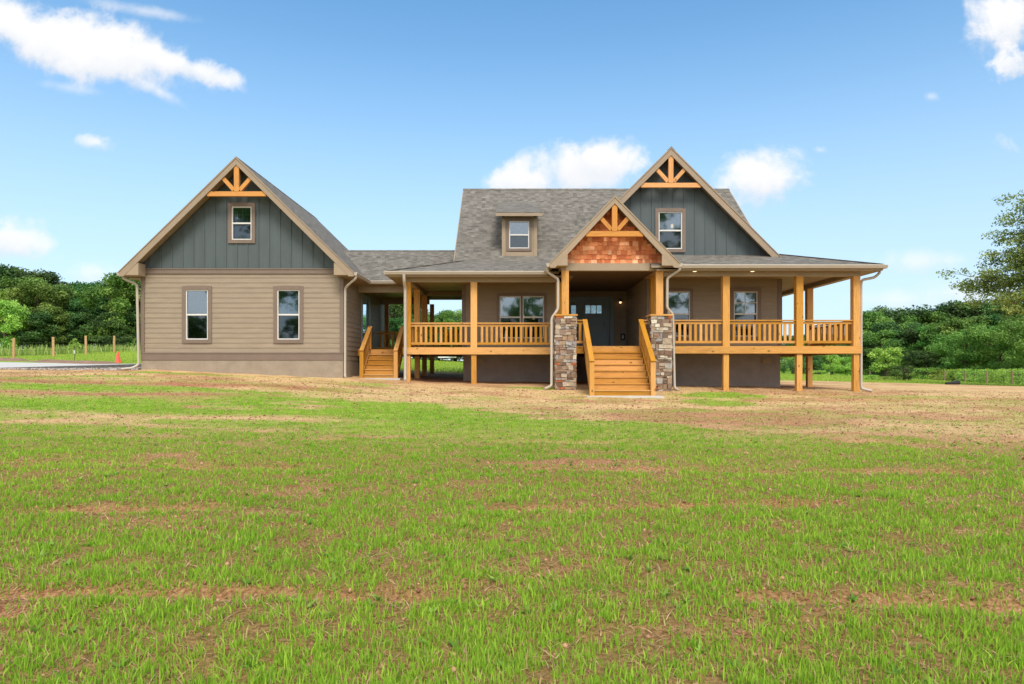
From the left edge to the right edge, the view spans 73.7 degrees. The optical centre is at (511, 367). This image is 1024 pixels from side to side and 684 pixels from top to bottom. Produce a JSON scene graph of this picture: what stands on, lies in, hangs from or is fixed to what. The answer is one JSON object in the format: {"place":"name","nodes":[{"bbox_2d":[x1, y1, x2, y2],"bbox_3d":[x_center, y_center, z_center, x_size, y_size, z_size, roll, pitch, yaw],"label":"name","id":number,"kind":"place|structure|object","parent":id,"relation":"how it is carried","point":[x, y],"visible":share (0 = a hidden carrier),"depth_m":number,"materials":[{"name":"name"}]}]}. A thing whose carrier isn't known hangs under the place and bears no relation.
{"place":"outdoors","nodes":[
{"label":"outdoors","id":0,"kind":"place"},
{"bbox_2d":[0,362,118,367],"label":"driveway","id":1,"kind":"structure","parent":0,"point":[10,364],"depth_m":28.50,"materials":[{"name":"concrete"}]},
{"bbox_2d":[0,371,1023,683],"bbox_3d":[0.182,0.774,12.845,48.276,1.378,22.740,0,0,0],"label":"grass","id":2,"kind":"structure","parent":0,"point":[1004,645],"depth_m":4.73,"materials":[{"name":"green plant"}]},
{"bbox_2d":[0,351,1023,683],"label":"ground","id":3,"kind":"structure","parent":0,"point":[442,379],"depth_m":6.50,"materials":[{"name":"soil"}]},
{"bbox_2d":[0,263,21,291],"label":"broadleaf tree","id":4,"kind":"object","parent":3,"relation":"on","point":[6,271],"visible":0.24,"depth_m":98.24,"materials":[{"name":"green plant"}]},
{"bbox_2d":[0,290,25,344],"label":"broadleaf tree","id":5,"kind":"object","parent":3,"relation":"on","point":[3,296],"visible":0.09,"depth_m":78.69,"materials":[{"name":"green plant"}]},
{"bbox_2d":[0,357,29,360],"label":"soil heap","id":6,"kind":"object","parent":3,"relation":"on","point":[10,359],"visible":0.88,"depth_m":39.13,"materials":[{"name":"brown soil"}]},
{"bbox_2d":[0,299,30,348],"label":"broadleaf tree","id":7,"kind":"object","parent":3,"relation":"on","point":[14,320],"visible":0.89,"depth_m":71.09,"materials":[{"name":"green plant"}]},
{"bbox_2d":[0,275,55,348],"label":"broadleaf tree","id":8,"kind":"object","parent":3,"relation":"on","point":[26,279],"visible":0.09,"depth_m":80.58,"materials":[{"name":"green plant"}]},
{"bbox_2d":[0,310,61,347],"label":"broadleaf tree","id":9,"kind":"object","parent":3,"relation":"on","point":[37,319],"visible":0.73,"depth_m":73.31,"materials":[{"name":"green plant"}]},
{"bbox_2d":[1,264,63,288],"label":"broadleaf tree","id":10,"kind":"object","parent":3,"relation":"on","point":[22,269],"visible":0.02,"depth_m":102.08,"materials":[{"name":"green plant"}]},
{"bbox_2d":[3,281,70,348],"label":"broadleaf tree","id":11,"kind":"object","parent":3,"relation":"on","point":[38,291],"visible":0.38,"depth_m":78.98,"materials":[{"name":"green plant"}]},
{"bbox_2d":[5,271,69,300],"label":"broadleaf tree","id":12,"kind":"object","parent":3,"relation":"on","point":[53,276],"visible":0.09,"depth_m":99.92,"materials":[{"name":"green plant"}]},
{"bbox_2d":[17,305,71,348],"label":"broadleaf tree","id":13,"kind":"object","parent":3,"relation":"on","point":[61,317],"visible":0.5,"depth_m":75.04,"materials":[{"name":"green plant"}]},
{"bbox_2d":[24,284,78,344],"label":"broadleaf tree","id":14,"kind":"object","parent":3,"relation":"on","point":[70,292],"visible":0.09,"depth_m":83.30,"materials":[{"name":"green plant"}]},
{"bbox_2d":[49,314,85,347],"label":"broadleaf tree","id":15,"kind":"object","parent":3,"relation":"on","point":[70,340],"visible":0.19,"depth_m":76.68,"materials":[{"name":"green plant"}]},
{"bbox_2d":[52,280,86,285],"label":"broadleaf tree","id":16,"kind":"object","parent":3,"relation":"on","point":[72,283],"visible":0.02,"depth_m":103.15,"materials":[{"name":"green plant"}]},
{"bbox_2d":[0,343,140,355],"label":"tall weeds","id":17,"kind":"object","parent":3,"relation":"on","point":[19,351],"visible":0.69,"depth_m":50.75,"materials":[{"name":"green plant"}]},
{"bbox_2d":[0,336,140,357],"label":"wire fence","id":18,"kind":"object","parent":3,"relation":"on","point":[53,347],"visible":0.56,"depth_m":46.94,"materials":[{"name":"metal"}]},
{"bbox_2d":[0,367,140,370],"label":"gravel","id":19,"kind":"structure","parent":3,"relation":"on","point":[103,369],"depth_m":24.54,"materials":[{"name":"grey gravel"}]},
{"bbox_2d":[25,359,120,363],"bbox_3d":[-22.550,-0.298,35.250,9.701,0.374,1.508,0,0,35],"label":"soil heap","id":20,"kind":"object","parent":3,"relation":"on","point":[72,361],"visible":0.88,"depth_m":34.47,"materials":[{"name":"brown soil"}]},
{"bbox_2d":[66,338,81,358],"bbox_3d":[-25.324,-1.026,39.554,0.770,1.432,0.567,0,0,-18],"label":"sapling","id":21,"kind":"object","parent":3,"relation":"on","point":[75,344],"visible":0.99,"depth_m":39.47,"materials":[{"name":"green plant"}]},
{"bbox_2d":[8,364,140,367],"bbox_3d":[-24.526,0.213,25.563,22.957,0.773,0.154,0,0,1],"label":"form board","id":22,"kind":"object","parent":3,"relation":"on","point":[106,366],"visible":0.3,"depth_m":25.44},
{"bbox_2d":[57,298,99,349],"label":"broadleaf tree","id":23,"kind":"object","parent":3,"relation":"on","point":[76,305],"visible":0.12,"depth_m":81.18,"materials":[{"name":"green plant"}]},
{"bbox_2d":[62,312,103,347],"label":"broadleaf tree","id":24,"kind":"object","parent":3,"relation":"on","point":[76,319],"visible":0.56,"depth_m":76.25,"materials":[{"name":"green plant"}]},
{"bbox_2d":[68,281,106,345],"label":"broadleaf tree","id":25,"kind":"object","parent":3,"relation":"on","point":[81,286],"visible":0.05,"depth_m":98.33,"materials":[{"name":"green plant"}]},
{"bbox_2d":[62,290,133,326],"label":"broadleaf tree","id":26,"kind":"object","parent":3,"relation":"on","point":[97,309],"visible":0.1,"depth_m":81.84,"materials":[{"name":"green plant"}]},
{"bbox_2d":[74,272,140,346],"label":"broadleaf tree","id":27,"kind":"object","parent":3,"relation":"on","point":[87,297],"visible":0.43,"depth_m":75.92,"materials":[{"name":"green plant"}]},
{"bbox_2d":[84,311,139,346],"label":"broadleaf tree","id":28,"kind":"object","parent":3,"relation":"on","point":[107,339],"visible":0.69,"depth_m":74.56,"materials":[{"name":"green plant"}]},
{"bbox_2d":[115,352,122,362],"bbox_3d":[-20.479,-0.547,35.500,0.360,0.620,0.360,0,0,0],"label":"traffic cone","id":29,"kind":"object","parent":3,"relation":"on","point":[118,359],"visible":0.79,"depth_m":35.43,"materials":[{"name":"orange plastic"}]},
{"bbox_2d":[109,280,140,334],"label":"broadleaf tree","id":30,"kind":"object","parent":3,"relation":"on","point":[121,294],"visible":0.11,"depth_m":77.38,"materials":[{"name":"green plant"}]},
{"bbox_2d":[110,314,140,345],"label":"broadleaf tree","id":31,"kind":"object","parent":3,"relation":"on","point":[129,319],"visible":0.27,"depth_m":76.38,"materials":[{"name":"green plant"}]},
{"bbox_2d":[364,378,402,379],"bbox_3d":[-5.100,0.507,24.700,2.200,0.286,0.600,0,0,0],"label":"stair pad","id":32,"kind":"object","parent":3,"relation":"on","point":[386,378],"visible":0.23,"depth_m":24.40,"materials":[{"name":"concrete"}]},
{"bbox_2d":[389,305,413,342],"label":"broadleaf tree","id":33,"kind":"object","parent":3,"relation":"on","point":[394,311],"visible":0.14,"depth_m":71.36,"materials":[{"name":"green plant"}]},
{"bbox_2d":[389,317,413,346],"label":"broadleaf tree","id":34,"kind":"object","parent":3,"relation":"on","point":[398,322],"visible":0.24,"depth_m":67.41,"materials":[{"name":"green plant"}]},
{"bbox_2d":[412,315,443,357],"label":"broadleaf tree","id":35,"kind":"object","parent":3,"relation":"on","point":[429,321],"visible":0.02,"depth_m":79.45,"materials":[{"name":"green plant"}]},
{"bbox_2d":[414,333,442,359],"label":"broadleaf tree","id":36,"kind":"object","parent":3,"relation":"on","point":[434,341],"visible":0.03,"depth_m":69.65,"materials":[{"name":"green plant"}]},
{"bbox_2d":[428,313,455,358],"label":"broadleaf tree","id":37,"kind":"object","parent":3,"relation":"on","point":[435,315],"visible":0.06,"depth_m":82.13,"materials":[{"name":"green plant"}]},
{"bbox_2d":[438,357,455,361],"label":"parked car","id":38,"kind":"object","parent":3,"relation":"on","point":[439,358],"visible":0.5,"depth_m":69.39,"materials":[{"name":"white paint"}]},
{"bbox_2d":[434,309,461,360],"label":"broadleaf tree","id":39,"kind":"object","parent":3,"relation":"on","point":[446,315],"visible":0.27,"depth_m":78.90,"materials":[{"name":"green plant"}]},
{"bbox_2d":[438,333,462,361],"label":"broadleaf tree","id":40,"kind":"object","parent":3,"relation":"on","point":[455,345],"visible":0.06,"depth_m":69.49,"materials":[{"name":"green plant"}]},
{"bbox_2d":[116,146,887,395],"bbox_3d":[-0.757,-3.486,28.677,25.765,9.372,16.447,0,0,0],"label":"farmhouse","id":41,"kind":"object","parent":3,"relation":"on","point":[235,264],"visible":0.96,"depth_m":23.99,"materials":[{"name":"beige wood"}]},
{"bbox_2d":[182,286,211,342],"bbox_3d":[-11.060,-1.879,24.010,1.040,2.017,0.120,0,0,0],"label":"window","id":42,"kind":"structure","parent":41,"relation":"in","point":[196,328],"depth_m":23.98,"materials":[{"name":"white plastic"}]},
{"bbox_2d":[228,203,254,242],"bbox_3d":[-9.490,-5.091,24.010,0.940,1.422,0.120,0,0,0],"label":"window","id":43,"kind":"structure","parent":41,"relation":"in","point":[238,232],"depth_m":23.96,"materials":[{"name":"white plastic"}]},
{"bbox_2d":[273,286,302,342],"bbox_3d":[-7.850,-1.879,24.010,1.040,2.017,0.120,0,0,0],"label":"window","id":44,"kind":"structure","parent":41,"relation":"in","point":[287,328],"depth_m":23.98,"materials":[{"name":"white plastic"}]},
{"bbox_2d":[361,293,369,343],"bbox_3d":[-5.940,-1.825,27.650,0.120,2.210,1.600,0,0,0],"label":"side door","id":45,"kind":"structure","parent":41,"relation":"in","point":[365,300],"depth_m":27.61,"materials":[{"name":"paint"}]},
{"bbox_2d":[497,293,546,340],"bbox_3d":[0.365,-1.916,25.710,1.870,1.792,0.120,0,0,0],"label":"window","id":46,"kind":"structure","parent":41,"relation":"in","point":[521,319],"depth_m":25.68,"materials":[{"name":"white plastic"}]},
{"bbox_2d":[569,297,613,345],"bbox_3d":[3.275,-1.840,28.513,1.910,2.240,0.174,0,0,0],"label":"front door","id":47,"kind":"structure","parent":41,"relation":"in","point":[598,323],"depth_m":28.49,"materials":[{"name":"paint"}]},
{"bbox_2d":[620,334,624,339],"bbox_3d":[4.610,-1.295,28.440,0.180,0.270,0.060,0,0,0],"label":"outlet box","id":48,"kind":"object","parent":41,"relation":"attached to","point":[622,336],"visible":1,"depth_m":28.42,"materials":[{"name":"black plastic"}]},
{"bbox_2d":[655,208,685,251],"bbox_3d":[5.630,-4.896,24.310,1.080,1.572,0.120,0,0,0],"label":"window","id":49,"kind":"structure","parent":41,"relation":"in","point":[673,240],"depth_m":24.28,"materials":[{"name":"white plastic"}]},
{"bbox_2d":[664,288,692,338],"bbox_3d":[5.925,-1.926,24.310,1.010,1.812,0.120,0,0,0],"label":"window","id":50,"kind":"structure","parent":41,"relation":"in","point":[677,316],"depth_m":24.28,"materials":[{"name":"white plastic"}]},
{"bbox_2d":[730,288,760,339],"bbox_3d":[8.305,-1.926,24.310,1.090,1.852,0.120,0,0,0],"label":"window","id":51,"kind":"structure","parent":41,"relation":"in","point":[733,316],"depth_m":24.28,"materials":[{"name":"white plastic"}]},
{"bbox_2d":[0,371,1023,683],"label":"straw","id":52,"kind":"object","parent":3,"relation":"on","point":[518,495],"visible":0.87,"depth_m":7.26,"materials":[{"name":"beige plant"}]},
{"bbox_2d":[0,373,1023,683],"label":"soil clods","id":53,"kind":"object","parent":3,"relation":"on","point":[868,667],"visible":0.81,"depth_m":8.14,"materials":[{"name":"brown soil"}]},
{"bbox_2d":[5,404,1022,683],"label":"lawn weeds","id":54,"kind":"object","parent":3,"relation":"on","point":[685,602],"visible":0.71,"depth_m":4.66,"materials":[{"name":"green plant"}]},
{"bbox_2d":[586,395,663,397],"bbox_3d":[3.330,0.941,20.500,2.260,0.218,1.000,0,0,0],"label":"stair pad","id":55,"kind":"object","parent":3,"relation":"on","point":[657,396],"visible":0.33,"depth_m":20.00,"materials":[{"name":"concrete"}]},
{"bbox_2d":[780,356,794,372],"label":"broadleaf tree","id":56,"kind":"object","parent":3,"relation":"on","point":[783,358],"visible":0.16,"depth_m":95.19,"materials":[{"name":"green plant"}]},
{"bbox_2d":[780,358,805,373],"bbox_3d":[25.436,0.008,62.005,2.509,1.959,2.610,0,0,14],"label":"dark bush","id":57,"kind":"object","parent":3,"relation":"on","point":[785,366],"visible":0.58,"depth_m":61.63,"materials":[{"name":"green plant"}]},
{"bbox_2d":[782,334,804,365],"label":"broadleaf tree","id":58,"kind":"object","parent":3,"relation":"on","point":[787,344],"visible":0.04,"depth_m":119.20,"materials":[{"name":"green plant"}]},
{"bbox_2d":[802,355,828,374],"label":"broadleaf tree","id":59,"kind":"object","parent":3,"relation":"on","point":[817,361],"visible":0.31,"depth_m":91.12,"materials":[{"name":"green plant"}]},
{"bbox_2d":[813,370,827,374],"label":"bramble bush","id":60,"kind":"object","parent":3,"relation":"on","point":[822,372],"visible":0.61,"depth_m":83.86,"materials":[{"name":"green plant"}]},
{"bbox_2d":[821,355,840,374],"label":"tree","id":61,"kind":"object","parent":3,"relation":"on","point":[835,359],"visible":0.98,"depth_m":67.67,"materials":[{"name":"green plant"}]},
{"bbox_2d":[815,343,850,374],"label":"broadleaf tree","id":62,"kind":"object","parent":3,"relation":"on","point":[827,361],"visible":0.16,"depth_m":96.37,"materials":[{"name":"green plant"}]},
{"bbox_2d":[830,357,859,375],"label":"broadleaf tree","id":63,"kind":"object","parent":3,"relation":"on","point":[843,368],"visible":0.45,"depth_m":91.70,"materials":[{"name":"green plant"}]},
{"bbox_2d":[837,339,879,374],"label":"broadleaf tree","id":64,"kind":"object","parent":3,"relation":"on","point":[865,354],"visible":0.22,"depth_m":101.70,"materials":[{"name":"green plant"}]},
{"bbox_2d":[864,375,878,379],"bbox_3d":[26.867,0.737,50.991,1.237,0.520,1.121,0,0,2],"label":"shrub","id":65,"kind":"object","parent":3,"relation":"on","point":[868,377],"visible":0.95,"depth_m":50.88,"materials":[{"name":"green plant"}]},
{"bbox_2d":[859,329,907,377],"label":"broadleaf tree","id":66,"kind":"object","parent":3,"relation":"on","point":[885,339],"visible":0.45,"depth_m":100.82,"materials":[{"name":"green plant"}]},
{"bbox_2d":[877,376,891,380],"bbox_3d":[27.247,0.808,49.996,0.961,0.446,1.060,0,0,-40],"label":"shrub","id":67,"kind":"object","parent":3,"relation":"on","point":[888,378],"visible":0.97,"depth_m":49.99,"materials":[{"name":"green plant"}]},
{"bbox_2d":[867,347,904,375],"bbox_3d":[29.576,-0.257,54.064,2.745,2.872,2.889,0,0,27],"label":"tree","id":68,"kind":"object","parent":3,"relation":"on","point":[885,358],"visible":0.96,"depth_m":53.61,"materials":[{"name":"green plant"}]},
{"bbox_2d":[869,348,912,375],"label":"broadleaf tree","id":69,"kind":"object","parent":3,"relation":"on","point":[906,357],"visible":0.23,"depth_m":95.25,"materials":[{"name":"green plant"}]},
{"bbox_2d":[863,310,920,375],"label":"broadleaf tree","id":70,"kind":"object","parent":3,"relation":"on","point":[873,317],"visible":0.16,"depth_m":118.38,"materials":[{"name":"green plant"}]},
{"bbox_2d":[871,321,926,370],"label":"broadleaf tree","id":71,"kind":"object","parent":3,"relation":"on","point":[887,325],"visible":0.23,"depth_m":104.97,"materials":[{"name":"green plant"}]},
{"bbox_2d":[887,365,921,379],"bbox_3d":[29.911,0.475,52.055,2.375,1.562,2.333,0,0,19],"label":"dark bush","id":72,"kind":"object","parent":3,"relation":"on","point":[904,369],"visible":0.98,"depth_m":51.89,"materials":[{"name":"green plant"}]},
{"bbox_2d":[869,304,944,342],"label":"broadleaf tree","id":73,"kind":"object","parent":3,"relation":"on","point":[916,312],"visible":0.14,"depth_m":120.49,"materials":[{"name":"green plant"}]},
{"bbox_2d":[901,372,923,378],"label":"bramble bush","id":74,"kind":"object","parent":3,"relation":"on","point":[913,374],"visible":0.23,"depth_m":91.18,"materials":[{"name":"green plant"}]},
{"bbox_2d":[892,328,936,372],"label":"broadleaf tree","id":75,"kind":"object","parent":3,"relation":"on","point":[910,334],"visible":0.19,"depth_m":102.58,"materials":[{"name":"green plant"}]},
{"bbox_2d":[895,311,949,376],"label":"broadleaf tree","id":76,"kind":"object","parent":3,"relation":"on","point":[933,316],"visible":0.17,"depth_m":120.49,"materials":[{"name":"green plant"}]},
{"bbox_2d":[903,350,944,379],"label":"broadleaf tree","id":77,"kind":"object","parent":3,"relation":"on","point":[923,359],"visible":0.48,"depth_m":91.41,"materials":[{"name":"green plant"}]},
{"bbox_2d":[911,367,941,379],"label":"bramble bush","id":78,"kind":"object","parent":3,"relation":"on","point":[927,371],"visible":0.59,"depth_m":88.16,"materials":[{"name":"green plant"}]},
{"bbox_2d":[904,326,957,373],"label":"broadleaf tree","id":79,"kind":"object","parent":3,"relation":"on","point":[922,343],"visible":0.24,"depth_m":101.01,"materials":[{"name":"green plant"}]},
{"bbox_2d":[863,371,1012,383],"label":"wire fence","id":80,"kind":"object","parent":3,"relation":"on","point":[965,374],"visible":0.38,"depth_m":68.92,"materials":[{"name":"metal"}]},
{"bbox_2d":[929,369,955,380],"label":"bramble bush","id":81,"kind":"object","parent":3,"relation":"on","point":[939,371],"visible":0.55,"depth_m":84.92,"materials":[{"name":"green plant"}]},
{"bbox_2d":[920,307,965,326],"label":"broadleaf tree","id":82,"kind":"object","parent":3,"relation":"on","point":[960,313],"visible":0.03,"depth_m":121.16,"materials":[{"name":"green plant"}]},
{"bbox_2d":[918,319,974,380],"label":"broadleaf tree","id":83,"kind":"object","parent":3,"relation":"on","point":[930,334],"visible":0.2,"depth_m":97.69,"materials":[{"name":"green plant"}]},
{"bbox_2d":[934,302,971,320],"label":"broadleaf tree","id":84,"kind":"object","parent":3,"relation":"on","point":[944,308],"visible":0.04,"depth_m":122.03,"materials":[{"name":"green plant"}]},
{"bbox_2d":[940,368,975,381],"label":"bramble bush","id":85,"kind":"object","parent":3,"relation":"on","point":[950,371],"visible":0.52,"depth_m":81.78,"materials":[{"name":"green plant"}]},
{"bbox_2d":[934,315,992,376],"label":"broadleaf tree","id":86,"kind":"object","parent":3,"relation":"on","point":[954,321],"visible":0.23,"depth_m":95.21,"materials":[{"name":"green plant"}]},
{"bbox_2d":[926,327,1003,380],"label":"meadow tree","id":87,"kind":"object","parent":3,"relation":"on","point":[955,360],"visible":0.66,"depth_m":85.64,"materials":[{"name":"green plant"}]},
{"bbox_2d":[933,299,1007,320],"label":"broadleaf tree","id":88,"kind":"object","parent":3,"relation":"on","point":[975,312],"visible":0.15,"depth_m":120.52,"materials":[{"name":"green plant"}]},
{"bbox_2d":[955,368,989,382],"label":"bramble bush","id":89,"kind":"object","parent":3,"relation":"on","point":[968,370],"visible":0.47,"depth_m":78.66,"materials":[{"name":"green plant"}]},
{"bbox_2d":[936,190,1023,321],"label":"oak tree","id":90,"kind":"object","parent":3,"relation":"on","point":[1010,297],"visible":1,"depth_m":41.41,"materials":[{"name":"green plant"}]},
{"bbox_2d":[956,331,1004,382],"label":"broadleaf tree","id":91,"kind":"object","parent":3,"relation":"on","point":[977,348],"visible":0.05,"depth_m":89.49,"materials":[{"name":"green plant"}]},
{"bbox_2d":[968,369,1005,382],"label":"bramble bush","id":92,"kind":"object","parent":3,"relation":"on","point":[979,372],"visible":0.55,"depth_m":75.34,"materials":[{"name":"green plant"}]},
{"bbox_2d":[958,319,1023,382],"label":"meadow tree","id":93,"kind":"object","parent":3,"relation":"on","point":[978,332],"visible":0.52,"depth_m":81.98,"materials":[{"name":"green plant"}]},
{"bbox_2d":[981,368,1016,383],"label":"bramble bush","id":94,"kind":"object","parent":3,"relation":"on","point":[995,374],"visible":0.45,"depth_m":72.60,"materials":[{"name":"green plant"}]},
{"bbox_2d":[977,313,1021,361],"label":"broadleaf tree","id":95,"kind":"object","parent":3,"relation":"on","point":[994,318],"visible":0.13,"depth_m":92.40,"materials":[{"name":"green plant"}]},
{"bbox_2d":[979,303,1023,380],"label":"broadleaf tree","id":96,"kind":"object","parent":3,"relation":"on","point":[987,312],"visible":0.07,"depth_m":117.99,"materials":[{"name":"green plant"}]},
{"bbox_2d":[989,304,1021,314],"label":"broadleaf tree","id":97,"kind":"object","parent":3,"relation":"on","point":[1001,310],"visible":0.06,"depth_m":117.77,"materials":[{"name":"green plant"}]},
{"bbox_2d":[988,315,1023,376],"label":"meadow tree","id":98,"kind":"object","parent":3,"relation":"on","point":[1012,339],"visible":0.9,"depth_m":76.81,"materials":[{"name":"green plant"}]},
{"bbox_2d":[996,368,1023,383],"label":"bramble bush","id":99,"kind":"object","parent":3,"relation":"on","point":[1002,372],"visible":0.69,"depth_m":69.57,"materials":[{"name":"green plant"}]},
{"bbox_2d":[1000,314,1023,364],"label":"broadleaf tree","id":100,"kind":"object","parent":3,"relation":"on","point":[1013,321],"visible":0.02,"depth_m":91.91,"materials":[{"name":"green plant"}]},
{"bbox_2d":[1010,369,1023,384],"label":"bramble bush","id":101,"kind":"object","parent":3,"relation":"on","point":[1017,379],"visible":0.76,"depth_m":66.94,"materials":[{"name":"green plant"}]},
{"bbox_2d":[0,349,1023,385],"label":"meadow grass","id":102,"kind":"structure","parent":0,"point":[460,363],"depth_m":46.73,"materials":[{"name":"green plant"}]},
{"bbox_2d":[0,0,1023,366],"label":"sky","id":103,"kind":"structure","parent":0,"point":[888,132],"materials":[{"name":"blue"}]},
{"bbox_2d":[945,381,960,384],"bbox_3d":[25.828,0.856,40.065,0.858,0.242,0.246,0,0,-5],"label":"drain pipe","id":104,"kind":"object","parent":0,"point":[954,383],"visible":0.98,"depth_m":39.98,"materials":[{"name":"black plastic"}]}
]}

